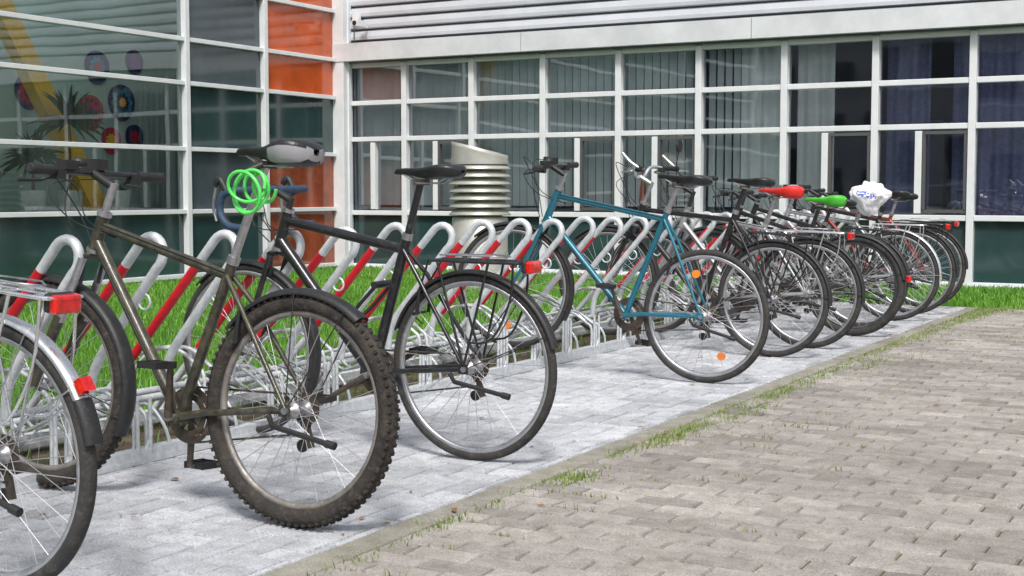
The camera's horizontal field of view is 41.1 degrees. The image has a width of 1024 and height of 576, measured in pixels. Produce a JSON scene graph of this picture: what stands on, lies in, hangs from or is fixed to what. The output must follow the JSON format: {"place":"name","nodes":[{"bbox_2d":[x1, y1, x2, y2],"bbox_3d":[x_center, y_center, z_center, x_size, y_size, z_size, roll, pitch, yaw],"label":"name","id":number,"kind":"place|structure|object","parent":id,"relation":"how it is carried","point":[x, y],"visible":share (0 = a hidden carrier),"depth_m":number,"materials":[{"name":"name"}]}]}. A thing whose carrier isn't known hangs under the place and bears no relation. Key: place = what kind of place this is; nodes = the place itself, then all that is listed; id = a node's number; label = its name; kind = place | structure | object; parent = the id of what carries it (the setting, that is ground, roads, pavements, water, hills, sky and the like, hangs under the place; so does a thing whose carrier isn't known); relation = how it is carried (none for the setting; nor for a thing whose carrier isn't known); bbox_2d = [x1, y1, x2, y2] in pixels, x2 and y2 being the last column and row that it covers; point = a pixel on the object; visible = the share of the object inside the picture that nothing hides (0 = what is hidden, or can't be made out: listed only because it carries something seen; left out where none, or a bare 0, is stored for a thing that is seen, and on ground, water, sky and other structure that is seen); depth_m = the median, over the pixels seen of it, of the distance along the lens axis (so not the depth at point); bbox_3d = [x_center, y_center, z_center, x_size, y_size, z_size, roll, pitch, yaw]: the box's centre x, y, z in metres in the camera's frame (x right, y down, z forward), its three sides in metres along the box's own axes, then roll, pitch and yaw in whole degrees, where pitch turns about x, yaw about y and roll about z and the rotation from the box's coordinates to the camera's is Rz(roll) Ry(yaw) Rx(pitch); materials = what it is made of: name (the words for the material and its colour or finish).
{"place":"outdoors","nodes":[
{"label":"outdoors","id":0,"kind":"place"},
{"bbox_2d":[22,264,449,311],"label":"grass","id":1,"kind":"structure","parent":0,"point":[324,273],"depth_m":14.71,"materials":[{"name":"green plant"}]},
{"bbox_2d":[0,269,734,432],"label":"lawn","id":2,"kind":"structure","parent":0,"point":[102,374],"depth_m":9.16,"materials":[{"name":"plant"}]},
{"bbox_2d":[449,142,510,289],"bbox_3d":[-0.334,-0.751,14.188,0.644,1.534,0.644,2,5,29],"label":"ventilation shaft","id":3,"kind":"object","parent":2,"relation":"on","point":[479,190],"visible":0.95,"depth_m":13.93,"materials":[{"name":"metal"}]},
{"bbox_2d":[0,302,756,477],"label":"soil bed","id":4,"kind":"object","parent":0,"point":[128,438],"depth_m":6.52,"materials":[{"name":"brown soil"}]},
{"bbox_2d":[0,301,966,575],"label":"light pavement","id":5,"kind":"structure","parent":0,"point":[194,523],"depth_m":4.99,"materials":[{"name":"concrete"},{"name":"stone"}]},
{"bbox_2d":[0,168,103,575],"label":"bicycle","id":6,"kind":"object","parent":5,"relation":"on","point":[43,351],"visible":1,"depth_m":3.25,"materials":[{"name":"silver metal"}]},
{"bbox_2d":[0,139,400,528],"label":"bicycle","id":7,"kind":"object","parent":5,"relation":"on","point":[247,323],"visible":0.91,"depth_m":4.19,"materials":[{"name":"black metal"}]},
{"bbox_2d":[226,161,277,214],"bbox_3d":[-0.768,-0.296,4.058,0.135,0.160,0.118,2,5,29],"label":"cable lock","id":8,"kind":"object","parent":7,"relation":"attached to","point":[258,201],"visible":1,"depth_m":4.04,"materials":[{"name":"green plastic"}]},
{"bbox_2d":[182,164,558,460],"bbox_3d":[-0.612,0.071,5.299,1.772,1.100,0.461,3,6,29],"label":"bicycle","id":9,"kind":"object","parent":5,"relation":"on","point":[475,366],"visible":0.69,"depth_m":5.15,"materials":[{"name":"black metal"}]},
{"bbox_2d":[0,207,849,493],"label":"bicycle rack","id":10,"kind":"object","parent":5,"relation":"on","point":[136,454],"visible":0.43,"depth_m":6.28,"materials":[{"name":"silver metal"}]},
{"bbox_2d":[39,316,968,534],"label":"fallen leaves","id":11,"kind":"object","parent":5,"relation":"on","point":[453,509],"visible":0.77,"depth_m":4.55,"materials":[{"name":"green plant"}]},
{"bbox_2d":[458,156,769,382],"bbox_3d":[0.523,-0.124,7.365,1.847,1.089,0.634,9,8,28],"label":"bicycle","id":12,"kind":"object","parent":5,"relation":"on","point":[706,315],"visible":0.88,"depth_m":7.25,"materials":[{"name":"blue metal"}]},
{"bbox_2d":[559,152,832,356],"bbox_3d":[1.113,-0.225,8.473,1.814,1.178,0.662,7,7,29],"label":"bicycle","id":13,"kind":"object","parent":5,"relation":"on","point":[802,254],"visible":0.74,"depth_m":8.31,"materials":[{"name":"black metal"}]},
{"bbox_2d":[605,140,865,347],"bbox_3d":[1.408,-0.298,8.889,1.794,1.301,0.742,5,6,29],"label":"bicycle","id":14,"kind":"object","parent":5,"relation":"on","point":[843,256],"visible":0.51,"depth_m":8.76,"materials":[{"name":"metal"}]},
{"bbox_2d":[668,185,911,335],"bbox_3d":[1.928,-0.207,9.683,1.790,1.010,0.639,5,6,29],"label":"bicycle","id":15,"kind":"object","parent":5,"relation":"on","point":[887,253],"visible":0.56,"depth_m":9.50,"materials":[{"name":"black metal"}]},
{"bbox_2d":[685,188,910,325],"bbox_3d":[2.121,-0.237,10.250,1.744,0.953,0.639,7,7,29],"label":"bicycle","id":16,"kind":"object","parent":5,"relation":"on","point":[757,203],"visible":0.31,"depth_m":10.09,"materials":[{"name":"black metal"}]},
{"bbox_2d":[723,184,941,319],"bbox_3d":[2.506,-0.297,10.811,1.764,1.047,0.645,3,5,29],"label":"bicycle","id":17,"kind":"object","parent":5,"relation":"on","point":[924,245],"visible":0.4,"depth_m":10.56,"materials":[{"name":"black metal"}]},
{"bbox_2d":[849,181,891,216],"bbox_3d":[2.778,-0.692,10.592,0.330,0.279,0.231,2,5,29],"label":"plastic bag","id":18,"kind":"object","parent":17,"relation":"on","point":[871,198],"visible":0.94,"depth_m":10.52,"materials":[{"name":"white plastic"}]},
{"bbox_2d":[758,184,958,313],"bbox_3d":[2.823,-0.336,11.366,1.764,1.011,0.639,6,6,29],"label":"bicycle","id":19,"kind":"object","parent":5,"relation":"on","point":[942,243],"visible":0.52,"depth_m":11.10,"materials":[{"name":"black metal"}]},
{"bbox_2d":[772,192,967,306],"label":"bicycle","id":20,"kind":"object","parent":5,"relation":"on","point":[953,241],"visible":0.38,"depth_m":11.68,"materials":[{"name":"black metal"}]},
{"bbox_2d":[311,308,1023,575],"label":"paved yard","id":21,"kind":"structure","parent":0,"point":[930,489],"depth_m":4.50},
{"bbox_2d":[261,307,975,575],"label":"kerb","id":22,"kind":"structure","parent":21,"relation":"on","point":[313,564],"depth_m":4.75,"materials":[{"name":"concrete"}]},
{"bbox_2d":[307,306,1023,575],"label":"weeds","id":23,"kind":"object","parent":21,"relation":"on","point":[579,477],"visible":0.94,"depth_m":5.82,"materials":[{"name":"green plant"}]},
{"bbox_2d":[779,281,1023,309],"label":"grass","id":24,"kind":"structure","parent":0,"point":[1007,296],"depth_m":12.71,"materials":[{"name":"green plant"}]},
{"bbox_2d":[841,290,1008,307],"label":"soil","id":25,"kind":"structure","parent":0,"point":[913,296],"depth_m":12.40,"materials":[{"name":"soil"}]},
{"label":"ground","id":26,"kind":"structure","parent":0,"visible":0},
{"bbox_2d":[0,0,334,285],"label":"lobby interior","id":27,"kind":"object","parent":26,"relation":"on","point":[154,117],"visible":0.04,"depth_m":16.20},
{"bbox_2d":[14,78,33,109],"bbox_3d":[-5.350,-2.168,15.120,0.012,0.390,0.392,2,5,29],"label":"wall disc","id":28,"kind":"object","parent":27,"relation":"attached to","point":[23,99],"depth_m":15.04,"materials":[{"name":"blue"}]},
{"bbox_2d":[0,123,67,211],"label":"potted palm","id":29,"kind":"object","parent":27,"relation":"on","point":[33,200],"visible":0.84,"depth_m":14.02,"materials":[{"name":"plant"}]},
{"bbox_2d":[0,0,104,210],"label":"yellow strut","id":30,"kind":"object","parent":27,"relation":"attached to","point":[17,43],"visible":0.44,"depth_m":14.57,"materials":[{"name":"paint"}]},
{"bbox_2d":[26,85,111,210],"bbox_3d":[-4.694,-1.472,14.509,0.392,1.368,1.192,2,5,29],"label":"potted palm","id":31,"kind":"object","parent":27,"relation":"on","point":[77,117],"visible":0.91,"depth_m":14.46,"materials":[{"name":"plant"}]},
{"bbox_2d":[79,95,102,130],"bbox_3d":[-4.910,-2.043,15.915,0.018,0.413,0.415,2,5,29],"label":"wall disc","id":32,"kind":"object","parent":27,"relation":"attached to","point":[97,106],"depth_m":15.97,"materials":[{"name":"red"}]},
{"bbox_2d":[84,51,108,84],"bbox_3d":[-4.854,-2.580,15.984,0.012,0.390,0.392,2,5,29],"label":"wall disc","id":33,"kind":"object","parent":27,"relation":"attached to","point":[97,61],"depth_m":15.98,"materials":[{"name":"blue"}]},
{"bbox_2d":[101,127,120,154],"bbox_3d":[-4.759,-1.745,16.220,0.006,0.321,0.323,2,5,29],"label":"wall disc","id":34,"kind":"object","parent":27,"relation":"attached to","point":[114,137],"depth_m":16.22,"materials":[{"name":"red"}]},
{"bbox_2d":[110,184,130,210],"bbox_3d":[-4.390,-1.001,15.220,0.278,0.327,0.254,-3,5,-35],"label":"plant pot","id":35,"kind":"object","parent":27,"relation":"on","point":[121,200],"visible":0.8,"depth_m":15.14,"materials":[{"name":"ceramic"}]},
{"bbox_2d":[108,85,134,120],"bbox_3d":[-4.667,-2.213,16.341,0.018,0.436,0.438,2,5,29],"label":"wall disc","id":36,"kind":"object","parent":27,"relation":"attached to","point":[121,101],"depth_m":16.33,"materials":[{"name":"blue"}]},
{"bbox_2d":[125,50,142,74],"bbox_3d":[-4.565,-2.728,16.500,0.006,0.298,0.300,2,5,29],"label":"wall disc","id":37,"kind":"object","parent":27,"relation":"attached to","point":[134,61],"depth_m":16.50,"materials":[{"name":"purple"}]},
{"bbox_2d":[125,125,142,144],"bbox_3d":[-4.574,-1.829,16.547,0.006,0.298,0.300,2,5,29],"label":"wall disc","id":38,"kind":"object","parent":27,"relation":"attached to","point":[133,134],"depth_m":16.54,"materials":[{"name":"blue"}]},
{"bbox_2d":[0,0,353,288],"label":"curtain wall frames","id":39,"kind":"structure","parent":27,"relation":"attached to","point":[341,98],"depth_m":15.81,"materials":[{"name":"white metal"}]},
{"bbox_2d":[0,0,334,284],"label":"glass and panels","id":40,"kind":"object","parent":39,"relation":"attached to","point":[222,118],"visible":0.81,"depth_m":16.20,"materials":[{"name":"orange glass"}]},
{"bbox_2d":[351,27,1023,289],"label":"window frames","id":41,"kind":"structure","parent":26,"relation":"on","point":[699,131],"depth_m":15.62,"materials":[{"name":"white metal"}]},
{"bbox_2d":[332,0,1023,63],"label":"cladding and cornice","id":42,"kind":"structure","parent":41,"relation":"on","point":[404,30],"depth_m":15.93,"materials":[{"name":"metal"}]},
{"bbox_2d":[352,14,367,41],"bbox_3d":[-2.019,-3.378,17.627,0.252,0.350,0.300,2,5,29],"label":"security camera","id":43,"kind":"object","parent":42,"relation":"attached to","point":[357,21],"visible":1,"depth_m":17.60,"materials":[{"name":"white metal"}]},
{"bbox_2d":[353,130,1023,283],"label":"base panels","id":44,"kind":"object","parent":41,"relation":"attached to","point":[998,251],"visible":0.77,"depth_m":15.71,"materials":[{"name":"teal"}]},
{"bbox_2d":[352,37,1023,215],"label":"interior","id":45,"kind":"object","parent":26,"relation":"on","point":[853,61],"visible":0.11,"depth_m":18.73,"materials":[{"name":"metal"}]},
{"bbox_2d":[360,33,1023,214],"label":"blinds and curtains","id":46,"kind":"object","parent":45,"relation":"attached to","point":[1000,174],"visible":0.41,"depth_m":15.86,"materials":[{"name":"fabric"}]},
{"bbox_2d":[637,170,647,210],"bbox_3d":[1.562,-1.137,16.235,0.200,0.525,0.200,2,5,29],"label":"traffic cone","id":47,"kind":"object","parent":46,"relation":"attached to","point":[643,190],"visible":0.31,"depth_m":16.20,"materials":[{"name":"orange plastic"}]}
]}

